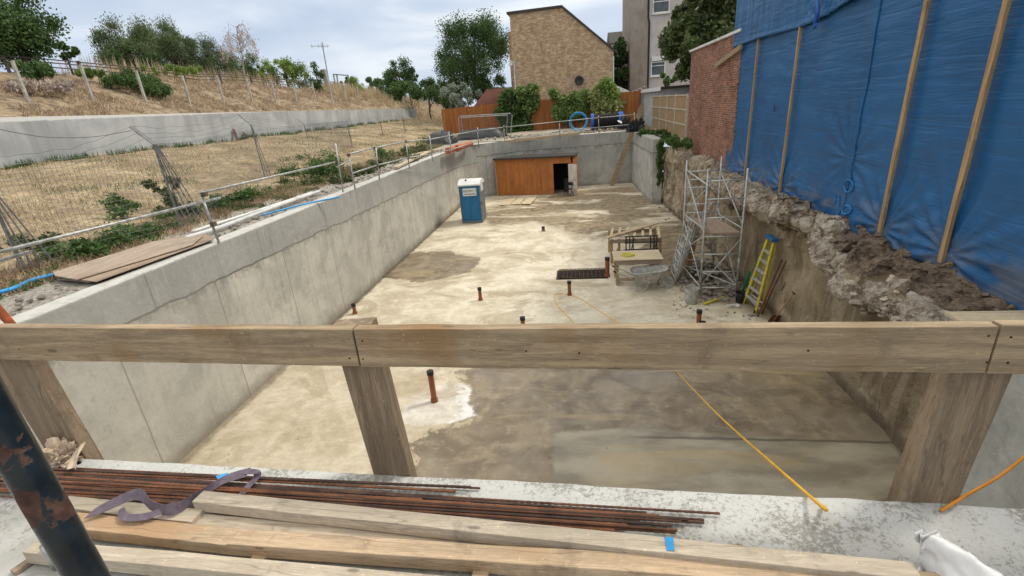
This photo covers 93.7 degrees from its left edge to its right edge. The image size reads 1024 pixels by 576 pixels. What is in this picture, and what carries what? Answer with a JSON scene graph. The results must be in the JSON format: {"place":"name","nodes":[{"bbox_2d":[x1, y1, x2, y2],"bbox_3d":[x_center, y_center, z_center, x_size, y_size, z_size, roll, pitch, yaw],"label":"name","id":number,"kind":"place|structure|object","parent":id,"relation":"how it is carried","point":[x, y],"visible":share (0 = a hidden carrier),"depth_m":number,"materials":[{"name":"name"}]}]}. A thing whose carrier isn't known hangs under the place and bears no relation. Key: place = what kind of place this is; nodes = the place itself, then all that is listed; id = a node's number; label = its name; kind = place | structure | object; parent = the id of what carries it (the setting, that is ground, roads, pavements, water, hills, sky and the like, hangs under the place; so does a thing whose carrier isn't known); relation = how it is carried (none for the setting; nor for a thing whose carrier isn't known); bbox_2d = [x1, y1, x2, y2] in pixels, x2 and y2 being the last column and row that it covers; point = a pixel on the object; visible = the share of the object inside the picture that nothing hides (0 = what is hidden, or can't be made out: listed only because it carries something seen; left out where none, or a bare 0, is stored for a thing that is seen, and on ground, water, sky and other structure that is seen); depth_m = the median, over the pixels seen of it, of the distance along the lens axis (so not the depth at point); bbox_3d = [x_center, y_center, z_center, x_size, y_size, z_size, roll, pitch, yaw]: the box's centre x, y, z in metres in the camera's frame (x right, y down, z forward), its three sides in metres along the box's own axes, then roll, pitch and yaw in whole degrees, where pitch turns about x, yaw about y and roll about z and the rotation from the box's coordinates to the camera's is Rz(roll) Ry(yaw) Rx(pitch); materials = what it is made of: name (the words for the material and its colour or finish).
{"place":"outdoors","nodes":[
{"label":"outdoors","id":0,"kind":"place"},
{"bbox_2d":[0,122,439,224],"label":"green grass","id":1,"kind":"structure","parent":0,"point":[215,157],"depth_m":20.51,"materials":[{"name":"green plant"}]},
{"bbox_2d":[0,68,441,117],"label":"dry grass","id":2,"kind":"structure","parent":0,"point":[180,97],"depth_m":32.08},
{"bbox_2d":[0,0,668,146],"label":"sky","id":3,"kind":"structure","parent":0,"point":[362,37],"materials":[{"name":"white"}]},
{"bbox_2d":[0,72,901,320],"bbox_3d":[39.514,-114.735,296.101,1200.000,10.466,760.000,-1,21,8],"label":"ground","id":4,"kind":"structure","parent":0,"point":[8,104],"depth_m":20.34,"materials":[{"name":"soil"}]},
{"bbox_2d":[0,231,62,251],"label":"weed","id":5,"kind":"object","parent":4,"relation":"on","point":[44,236],"visible":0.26,"depth_m":10.23,"materials":[{"name":"green plant"}]},
{"bbox_2d":[8,58,57,82],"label":"scrub","id":6,"kind":"object","parent":4,"relation":"on","point":[36,69],"visible":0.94,"depth_m":24.63,"materials":[{"name":"green plant"}]},
{"bbox_2d":[0,0,72,71],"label":"sycamore tree","id":7,"kind":"object","parent":4,"relation":"on","point":[28,34],"visible":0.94,"depth_m":26.32,"materials":[{"name":"green plant"}]},
{"bbox_2d":[3,77,75,95],"bbox_3d":[-23.116,-9.922,23.744,2.058,1.005,3.048,-1,21,8],"label":"scrub","id":8,"kind":"object","parent":4,"relation":"on","point":[62,85],"visible":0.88,"depth_m":23.48,"materials":[{"name":"brown plant"}]},
{"bbox_2d":[32,209,183,262],"bbox_3d":[-9.039,-1.267,11.439,2.102,0.775,4.439,-10,21,-14],"label":"bramble","id":9,"kind":"object","parent":4,"relation":"on","point":[95,246],"visible":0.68,"depth_m":10.03,"materials":[{"name":"green plant"}]},
{"bbox_2d":[98,192,141,220],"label":"weed","id":10,"kind":"object","parent":4,"relation":"on","point":[120,207],"visible":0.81,"depth_m":12.84,"materials":[{"name":"green plant"}]},
{"bbox_2d":[85,11,160,70],"bbox_3d":[-32.818,-20.051,40.902,5.690,6.209,5.154,-1,21,8],"label":"willow tree","id":11,"kind":"object","parent":4,"relation":"on","point":[114,41],"visible":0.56,"depth_m":39.91,"materials":[{"name":"green plant"}]},
{"bbox_2d":[99,66,159,89],"bbox_3d":[-22.831,-12.561,28.964,2.119,1.627,3.241,-1,21,8],"label":"scrub","id":12,"kind":"object","parent":4,"relation":"on","point":[127,78],"visible":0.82,"depth_m":28.28,"materials":[{"name":"green plant"}]},
{"bbox_2d":[53,235,210,282],"bbox_3d":[-7.542,-0.625,9.477,1.628,0.018,3.032,-1,21,8],"label":"plywood board","id":13,"kind":"object","parent":4,"relation":"on","point":[59,278],"visible":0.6,"depth_m":8.38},
{"bbox_2d":[63,234,213,281],"bbox_3d":[-7.210,-0.661,9.420,1.384,0.018,3.077,0,21,12],"label":"plywood board","id":14,"kind":"object","parent":13,"relation":"on","point":[205,238],"visible":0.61,"depth_m":8.66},
{"bbox_2d":[53,235,202,279],"bbox_3d":[-7.255,-0.640,9.288,1.344,0.018,2.771,0,21,12],"label":"plywood board","id":15,"kind":"object","parent":14,"relation":"on","point":[152,249],"visible":1,"depth_m":9.11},
{"bbox_2d":[105,42,163,71],"bbox_3d":[-31.377,-18.359,39.807,3.937,3.540,3.860,15,28,41],"label":"shrub","id":16,"kind":"object","parent":4,"relation":"on","point":[128,48],"visible":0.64,"depth_m":38.90,"materials":[{"name":"green plant"}]},
{"bbox_2d":[122,20,185,80],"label":"willow tree","id":17,"kind":"object","parent":4,"relation":"on","point":[157,47],"visible":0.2,"depth_m":43.98,"materials":[{"name":"green plant"}]},
{"bbox_2d":[143,78,173,97],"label":"scrub","id":18,"kind":"object","parent":4,"relation":"on","point":[159,89],"visible":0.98,"depth_m":29.48,"materials":[{"name":"green plant"}]},
{"bbox_2d":[141,176,185,210],"bbox_3d":[-10.604,-2.955,14.853,0.971,1.139,3.082,-15,23,-25],"label":"weed","id":19,"kind":"object","parent":4,"relation":"on","point":[159,190],"visible":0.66,"depth_m":13.87,"materials":[{"name":"green plant"}]},
{"bbox_2d":[139,63,202,78],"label":"scrub","id":20,"kind":"object","parent":4,"relation":"on","point":[177,69],"visible":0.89,"depth_m":34.99,"materials":[{"name":"green plant"}]},
{"bbox_2d":[150,14,203,77],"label":"willow tree","id":21,"kind":"object","parent":4,"relation":"on","point":[181,56],"visible":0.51,"depth_m":45.82,"materials":[{"name":"green plant"}]},
{"bbox_2d":[0,112,406,273],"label":"security fence","id":22,"kind":"object","parent":4,"relation":"on","point":[157,150],"visible":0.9,"depth_m":11.38,"materials":[{"name":"metal"}]},
{"bbox_2d":[0,108,416,167],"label":"retaining wall","id":23,"kind":"structure","parent":4,"relation":"on","point":[12,143],"depth_m":25.18,"materials":[{"name":"concrete"}]},
{"bbox_2d":[177,32,241,80],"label":"willow tree","id":24,"kind":"object","parent":4,"relation":"on","point":[208,51],"visible":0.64,"depth_m":49.53,"materials":[{"name":"green plant"}]},
{"bbox_2d":[1,118,420,169],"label":"green grass","id":25,"kind":"structure","parent":4,"relation":"on","point":[142,149],"depth_m":25.83,"materials":[{"name":"green plant"}]},
{"bbox_2d":[0,55,423,100],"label":"bank railing","id":26,"kind":"object","parent":4,"relation":"on","point":[5,62],"visible":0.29,"depth_m":33.51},
{"bbox_2d":[0,143,442,296],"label":"dead litter","id":27,"kind":"object","parent":4,"relation":"on","point":[221,211],"visible":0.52,"depth_m":11.36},
{"bbox_2d":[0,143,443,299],"bbox_3d":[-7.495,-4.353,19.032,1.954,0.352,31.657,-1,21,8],"label":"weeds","id":28,"kind":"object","parent":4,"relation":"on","point":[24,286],"visible":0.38,"depth_m":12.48,"materials":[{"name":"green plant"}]},
{"bbox_2d":[171,186,272,216],"bbox_3d":[-9.024,-2.710,15.105,1.685,0.728,4.557,-1,21,8],"label":"bramble","id":29,"kind":"object","parent":4,"relation":"on","point":[249,193],"visible":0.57,"depth_m":14.99,"materials":[{"name":"green plant"}]},
{"bbox_2d":[54,49,420,106],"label":"tall reeds","id":30,"kind":"object","parent":4,"relation":"on","point":[337,91],"visible":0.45,"depth_m":44.98,"materials":[{"name":"plant"}]},
{"bbox_2d":[217,20,260,83],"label":"birch tree","id":31,"kind":"object","parent":4,"relation":"on","point":[231,49],"visible":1,"depth_m":44.61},
{"bbox_2d":[0,144,477,462],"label":"concrete wall","id":32,"kind":"structure","parent":4,"relation":"on","point":[327,262],"depth_m":10.49,"materials":[{"name":"concrete"}]},
{"bbox_2d":[0,113,634,262],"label":"scaffold handrail","id":33,"kind":"object","parent":32,"relation":"on","point":[203,194],"visible":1,"depth_m":11.15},
{"bbox_2d":[259,55,310,87],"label":"bush","id":34,"kind":"object","parent":4,"relation":"on","point":[286,66],"visible":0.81,"depth_m":55.98,"materials":[{"name":"green plant"}]},
{"bbox_2d":[274,149,347,178],"bbox_3d":[-10.091,-6.108,23.888,3.017,1.405,11.021,-13,22,-20],"label":"bramble","id":35,"kind":"object","parent":4,"relation":"on","point":[325,170],"visible":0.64,"depth_m":19.97,"materials":[{"name":"green plant"}]},
{"bbox_2d":[273,163,374,185],"bbox_3d":[-7.563,-4.386,19.289,3.337,0.698,3.586,-1,21,8],"label":"bramble","id":36,"kind":"object","parent":4,"relation":"on","point":[333,178],"visible":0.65,"depth_m":18.30,"materials":[{"name":"green plant"}]},
{"bbox_2d":[9,127,641,315],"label":"edge stones","id":37,"kind":"object","parent":4,"relation":"on","point":[18,304],"visible":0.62,"depth_m":16.02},
{"bbox_2d":[184,190,320,237],"bbox_3d":[-6.720,-2.140,13.162,0.231,0.100,5.789,-1,21,8],"label":"plastic pipe","id":38,"kind":"object","parent":37,"relation":"on","point":[228,224],"visible":0.85,"depth_m":12.45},
{"bbox_2d":[326,86,442,123],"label":"hill scrub","id":39,"kind":"object","parent":4,"relation":"on","point":[427,119],"visible":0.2,"depth_m":65.23,"materials":[{"name":"plant"}]},
{"bbox_2d":[382,54,418,87],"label":"tree","id":40,"kind":"object","parent":4,"relation":"on","point":[392,74],"visible":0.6,"depth_m":88.42,"materials":[{"name":"green plant"}]},
{"bbox_2d":[390,80,425,106],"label":"bush","id":41,"kind":"object","parent":4,"relation":"on","point":[398,93],"visible":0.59,"depth_m":69.60,"materials":[{"name":"green plant"}]},
{"bbox_2d":[406,76,440,118],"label":"tree","id":42,"kind":"object","parent":4,"relation":"on","point":[413,91],"visible":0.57,"depth_m":65.89,"materials":[{"name":"green plant"}]},
{"bbox_2d":[439,82,482,108],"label":"bush","id":43,"kind":"object","parent":4,"relation":"on","point":[454,100],"visible":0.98,"depth_m":47.01,"materials":[{"name":"plant"}]},
{"bbox_2d":[431,6,509,99],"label":"tree","id":44,"kind":"object","parent":4,"relation":"on","point":[474,55],"visible":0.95,"depth_m":54.58,"materials":[{"name":"green plant"}]},
{"bbox_2d":[455,127,507,140],"bbox_3d":[-2.508,-12.239,37.964,4.263,0.808,2.600,-1,21,8],"label":"sheeted pile","id":45,"kind":"object","parent":4,"relation":"on","point":[492,133],"visible":0.87,"depth_m":37.00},
{"bbox_2d":[513,82,541,126],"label":"ivy","id":46,"kind":"object","parent":4,"relation":"on","point":[528,95],"visible":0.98,"depth_m":41.63,"materials":[{"name":"green plant"}]},
{"bbox_2d":[441,91,639,132],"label":"board fence","id":47,"kind":"object","parent":4,"relation":"on","point":[541,114],"visible":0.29,"depth_m":43.05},
{"bbox_2d":[492,87,534,132],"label":"ivy","id":48,"kind":"object","parent":47,"relation":"attached to","point":[508,102],"visible":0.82,"depth_m":42.37,"materials":[{"name":"green plant"}]},
{"bbox_2d":[475,131,632,196],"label":"concrete wall","id":49,"kind":"structure","parent":4,"relation":"on","point":[598,155],"depth_m":33.47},
{"bbox_2d":[506,5,617,99],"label":"brick house","id":50,"kind":"structure","parent":4,"relation":"on","point":[563,49],"depth_m":44.87,"materials":[{"name":"brick"}]},
{"bbox_2d":[547,87,591,127],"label":"ivy","id":51,"kind":"object","parent":4,"relation":"on","point":[565,107],"visible":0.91,"depth_m":40.74,"materials":[{"name":"green plant"}]},
{"bbox_2d":[591,76,620,102],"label":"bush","id":52,"kind":"object","parent":4,"relation":"on","point":[605,83],"visible":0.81,"depth_m":39.39,"materials":[{"name":"green plant"}]},
{"bbox_2d":[587,86,626,116],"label":"ivy","id":53,"kind":"object","parent":4,"relation":"on","point":[603,105],"visible":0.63,"depth_m":39.69,"materials":[{"name":"green plant"}]},
{"bbox_2d":[591,111,623,129],"bbox_3d":[7.096,-12.499,35.932,2.344,1.200,1.200,-1,21,8],"label":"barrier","id":54,"kind":"object","parent":4,"relation":"on","point":[609,121],"visible":0.84,"depth_m":35.52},
{"bbox_2d":[613,36,628,89],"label":"tree","id":55,"kind":"object","parent":4,"relation":"on","point":[621,71],"visible":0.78,"depth_m":48.65,"materials":[{"name":"green plant"}]},
{"bbox_2d":[632,132,661,203],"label":"concrete wall","id":56,"kind":"structure","parent":4,"relation":"on","point":[644,170],"depth_m":28.28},
{"bbox_2d":[622,0,697,118],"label":"rendered block","id":57,"kind":"structure","parent":4,"relation":"on","point":[644,23],"depth_m":45.95,"materials":[{"name":"paint"}]},
{"bbox_2d":[641,84,689,126],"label":"flat roof outbuilding","id":58,"kind":"structure","parent":4,"relation":"on","point":[649,93],"depth_m":33.08,"materials":[{"name":"paint"}]},
{"bbox_2d":[637,127,693,149],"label":"weed","id":59,"kind":"object","parent":4,"relation":"on","point":[673,142],"visible":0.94,"depth_m":23.58,"materials":[{"name":"green plant"}]},
{"bbox_2d":[652,94,688,141],"bbox_3d":[9.172,-10.027,28.477,0.100,2.680,11.168,-1,21,8],"label":"panel fence","id":60,"kind":"object","parent":4,"relation":"on","point":[670,113],"visible":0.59,"depth_m":26.80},
{"bbox_2d":[656,0,736,63],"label":"tree","id":61,"kind":"object","parent":4,"relation":"on","point":[708,16],"visible":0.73,"depth_m":26.91,"materials":[{"name":"green plant"}]},
{"bbox_2d":[673,24,733,85],"bbox_3d":[11.284,-11.737,27.296,3.987,5.610,3.641,-1,21,8],"label":"tree","id":62,"kind":"object","parent":4,"relation":"on","point":[683,68],"visible":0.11,"depth_m":26.53,"materials":[{"name":"green plant"}]},
{"bbox_2d":[687,28,741,172],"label":"brick outbuilding","id":63,"kind":"structure","parent":4,"relation":"on","point":[714,81],"depth_m":18.54,"materials":[{"name":"brick"}]},
{"bbox_2d":[0,459,1023,575],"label":"slab ground","id":64,"kind":"structure","parent":0,"point":[993,538],"depth_m":2.62,"materials":[{"name":"concrete"}]},
{"bbox_2d":[0,375,111,575],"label":"scaffold tube","id":65,"kind":"object","parent":64,"relation":"on","point":[30,479],"visible":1,"depth_m":0.59,"materials":[{"name":"metal"}]},
{"bbox_2d":[42,437,84,469],"bbox_3d":[-3.260,1.171,3.472,0.529,0.218,0.291,-1,21,8],"label":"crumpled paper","id":66,"kind":"object","parent":64,"relation":"on","point":[62,453],"visible":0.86,"depth_m":3.43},
{"bbox_2d":[77,512,238,554],"bbox_3d":[-2.097,1.408,2.766,1.190,0.079,0.113,0,21,11],"label":"timber plank","id":67,"kind":"object","parent":64,"relation":"on","point":[188,536],"visible":0.72,"depth_m":2.72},
{"bbox_2d":[54,471,455,492],"bbox_3d":[-2.181,1.277,3.219,3.718,0.022,0.027,-1,21,9],"label":"steel rebar","id":68,"kind":"object","parent":64,"relation":"on","point":[322,484],"visible":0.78,"depth_m":3.10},
{"bbox_2d":[251,555,270,559],"bbox_3d":[-1.354,1.457,2.585,0.080,0.045,0.312,1,21,13],"label":"timber bearer","id":69,"kind":"object","parent":64,"relation":"on","point":[259,557],"visible":0.12,"depth_m":2.57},
{"bbox_2d":[22,540,440,575],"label":"timber plank","id":70,"kind":"object","parent":69,"relation":"on","point":[148,562],"visible":0.73,"depth_m":2.49,"materials":[{"name":"wood"}]},
{"bbox_2d":[52,468,470,488],"bbox_3d":[-2.145,1.259,3.225,3.828,0.022,0.027,-1,21,9],"label":"steel rebar","id":71,"kind":"object","parent":64,"relation":"on","point":[284,479],"visible":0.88,"depth_m":3.11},
{"bbox_2d":[0,490,613,531],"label":"steel rebar","id":72,"kind":"object","parent":64,"relation":"on","point":[168,502],"visible":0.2,"depth_m":3.03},
{"bbox_2d":[0,487,626,524],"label":"steel rebar","id":73,"kind":"object","parent":64,"relation":"on","point":[118,494],"visible":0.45,"depth_m":3.05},
{"bbox_2d":[0,486,639,521],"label":"steel rebar","id":74,"kind":"object","parent":64,"relation":"on","point":[458,511],"visible":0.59,"depth_m":2.81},
{"bbox_2d":[0,480,671,526],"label":"steel rebar","id":75,"kind":"object","parent":64,"relation":"on","point":[615,521],"visible":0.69,"depth_m":2.69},
{"bbox_2d":[0,478,422,499],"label":"steel rebar","id":76,"kind":"object","parent":75,"relation":"on","point":[159,486],"visible":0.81,"depth_m":3.10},
{"bbox_2d":[55,473,646,513],"bbox_3d":[-1.637,1.284,3.097,4.848,0.022,0.026,-1,21,10],"label":"steel rebar","id":77,"kind":"object","parent":64,"relation":"on","point":[463,500],"visible":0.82,"depth_m":2.92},
{"bbox_2d":[195,514,515,575],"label":"timber plank","id":78,"kind":"object","parent":64,"relation":"on","point":[243,523],"visible":0.24,"depth_m":2.72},
{"bbox_2d":[68,496,204,523],"bbox_3d":[-2.340,1.360,2.928,1.007,0.049,0.097,0,21,11],"label":"timber plank","id":79,"kind":"object","parent":78,"relation":"on","point":[90,505],"visible":0.45,"depth_m":2.90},
{"bbox_2d":[192,491,920,575],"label":"timber plank","id":80,"kind":"object","parent":78,"relation":"on","point":[488,531],"visible":0.95,"depth_m":2.46,"materials":[{"name":"wood"}]},
{"bbox_2d":[226,529,939,575],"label":"timber plank","id":81,"kind":"object","parent":78,"relation":"on","point":[459,557],"visible":0.91,"depth_m":2.41,"materials":[{"name":"wood"}]},
{"bbox_2d":[61,483,681,522],"bbox_3d":[-1.496,1.299,2.995,4.889,0.018,0.023,-1,21,10],"label":"steel rebar","id":82,"kind":"object","parent":64,"relation":"on","point":[475,508],"visible":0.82,"depth_m":2.83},
{"bbox_2d":[84,467,260,521],"bbox_3d":[-2.053,1.262,2.929,0.933,0.184,0.286,-15,23,-26],"label":"lifting strap","id":83,"kind":"object","parent":82,"relation":"on","point":[157,509],"visible":0.99,"depth_m":2.86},
{"bbox_2d":[94,495,675,533],"bbox_3d":[-1.468,1.338,2.931,4.737,0.018,0.019,-1,21,9],"label":"steel rebar","id":84,"kind":"object","parent":64,"relation":"on","point":[623,529],"visible":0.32,"depth_m":2.62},
{"bbox_2d":[0,483,677,531],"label":"steel rebar","id":85,"kind":"object","parent":84,"relation":"on","point":[501,517],"visible":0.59,"depth_m":2.71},
{"bbox_2d":[54,470,719,514],"bbox_3d":[-1.461,1.277,3.091,5.288,0.018,0.023,-1,21,10],"label":"steel rebar","id":86,"kind":"object","parent":64,"relation":"on","point":[606,506],"visible":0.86,"depth_m":2.81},
{"bbox_2d":[0,317,1023,504],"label":"timber guardrail","id":87,"kind":"object","parent":64,"relation":"on","point":[971,367],"visible":0.85,"depth_m":2.58,"materials":[{"name":"wood"}]},
{"bbox_2d":[554,293,827,511],"bbox_3d":[2.525,0.626,9.036,2.117,3.793,12.506,-5,21,-1],"label":"power cable","id":88,"kind":"object","parent":64,"relation":"hanging from","point":[815,501],"visible":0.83,"depth_m":3.56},
{"bbox_2d":[914,528,1003,575],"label":"rubble sack","id":89,"kind":"object","parent":64,"relation":"on","point":[938,553],"visible":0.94,"depth_m":2.10,"materials":[{"name":"plastic"}]},
{"bbox_2d":[939,455,1023,511],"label":"air hose","id":90,"kind":"object","parent":64,"relation":"on","point":[985,484],"visible":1,"depth_m":2.75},
{"bbox_2d":[179,183,901,500],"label":"pit floor","id":91,"kind":"structure","parent":0,"point":[818,434],"depth_m":9.94,"materials":[{"name":"concrete"}]},
{"bbox_2d":[457,178,486,223],"bbox_3d":[-2.138,-4.801,26.130,1.200,2.300,1.364,-1,21,8],"label":"portable toilet","id":92,"kind":"object","parent":91,"relation":"on","point":[472,200],"visible":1,"depth_m":25.59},
{"bbox_2d":[492,152,578,195],"bbox_3d":[1.721,-7.677,32.533,5.755,2.508,2.297,2,22,17],"label":"plywood hut","id":93,"kind":"object","parent":91,"relation":"on","point":[539,174],"visible":0.97,"depth_m":32.25,"materials":[{"name":"wood"}]},
{"bbox_2d":[608,226,661,262],"bbox_3d":[4.696,-1.671,18.378,2.046,0.952,1.662,-1,21,8],"label":"timber workbench","id":94,"kind":"object","parent":91,"relation":"on","point":[650,230],"visible":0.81,"depth_m":17.85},
{"bbox_2d":[612,250,662,285],"bbox_3d":[4.136,-0.673,15.953,1.544,0.900,1.030,-1,21,8],"label":"plywood table","id":95,"kind":"object","parent":91,"relation":"on","point":[647,257],"visible":0.89,"depth_m":15.59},
{"bbox_2d":[612,264,673,291],"bbox_3d":[4.161,-0.308,15.254,1.916,0.770,0.749,-1,21,8],"label":"wheelbarrow","id":96,"kind":"object","parent":91,"relation":"on","point":[652,273],"visible":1,"depth_m":15.14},
{"bbox_2d":[681,156,748,298],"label":"scaffold tower","id":97,"kind":"structure","parent":91,"relation":"on","point":[716,225],"depth_m":14.21,"materials":[{"name":"metal"}]},
{"bbox_2d":[658,206,776,321],"bbox_3d":[6.517,-1.563,18.366,2.495,0.594,17.104,-1,21,8],"label":"rubble","id":98,"kind":"object","parent":91,"relation":"on","point":[682,278],"visible":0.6,"depth_m":15.19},
{"bbox_2d":[742,234,778,313],"bbox_3d":[6.696,-0.410,13.032,0.484,2.128,0.898,-1,21,8],"label":"stepladder","id":99,"kind":"object","parent":91,"relation":"on","point":[772,238],"visible":0.94,"depth_m":12.84,"materials":[{"name":"metal"}]},
{"bbox_2d":[956,374,1023,508],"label":"concrete wall","id":100,"kind":"structure","parent":91,"relation":"on","point":[1001,449],"depth_m":5.77,"materials":[{"name":"concrete"}]},
{"bbox_2d":[661,146,1015,451],"bbox_3d":[7.340,-2.176,15.864,1.386,3.484,24.300,-1,21,8],"label":"earth cut","id":101,"kind":"object","parent":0,"point":[888,403],"visible":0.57,"depth_m":10.21,"materials":[{"name":"soil"}]},
{"bbox_2d":[655,138,665,186],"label":"hanging vine","id":102,"kind":"object","parent":101,"relation":"hanging from","point":[660,149],"visible":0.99,"depth_m":25.64,"materials":[{"name":"green plant"}]},
{"bbox_2d":[768,200,904,320],"bbox_3d":[6.195,-0.218,8.345,1.256,1.090,8.862,-1,21,8],"label":"broken concrete","id":103,"kind":"object","parent":101,"relation":"on","point":[884,302],"visible":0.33,"depth_m":7.58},
{"bbox_2d":[724,179,953,321],"bbox_3d":[6.519,-1.423,11.053,0.936,1.036,11.318,-1,21,10],"label":"broken ledge","id":104,"kind":"object","parent":101,"relation":"on","point":[914,307],"visible":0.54,"depth_m":8.86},
{"bbox_2d":[774,195,1017,310],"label":"soil clods","id":105,"kind":"object","parent":104,"relation":"on","point":[950,265],"visible":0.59,"depth_m":7.55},
{"bbox_2d":[725,0,1023,309],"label":"blue tarpaulin","id":106,"kind":"object","parent":101,"relation":"on","point":[897,124],"visible":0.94,"depth_m":7.98,"materials":[{"name":"plastic"}]},
{"bbox_2d":[944,310,1023,322],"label":"timber offcut","id":107,"kind":"object","parent":101,"relation":"on","point":[990,316],"visible":0.56,"depth_m":5.14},
{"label":"steel rebar","id":108,"kind":"object","parent":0,"visible":0},
{"bbox_2d":[0,476,687,520],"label":"steel rebar","id":109,"kind":"object","parent":108,"relation":"on","point":[443,504],"visible":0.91,"depth_m":2.83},
{"bbox_2d":[57,475,658,515],"bbox_3d":[-1.572,1.281,3.034,4.825,0.022,0.024,-1,21,10],"label":"steel rebar","id":110,"kind":"object","parent":108,"relation":"on","point":[353,496],"visible":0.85,"depth_m":2.89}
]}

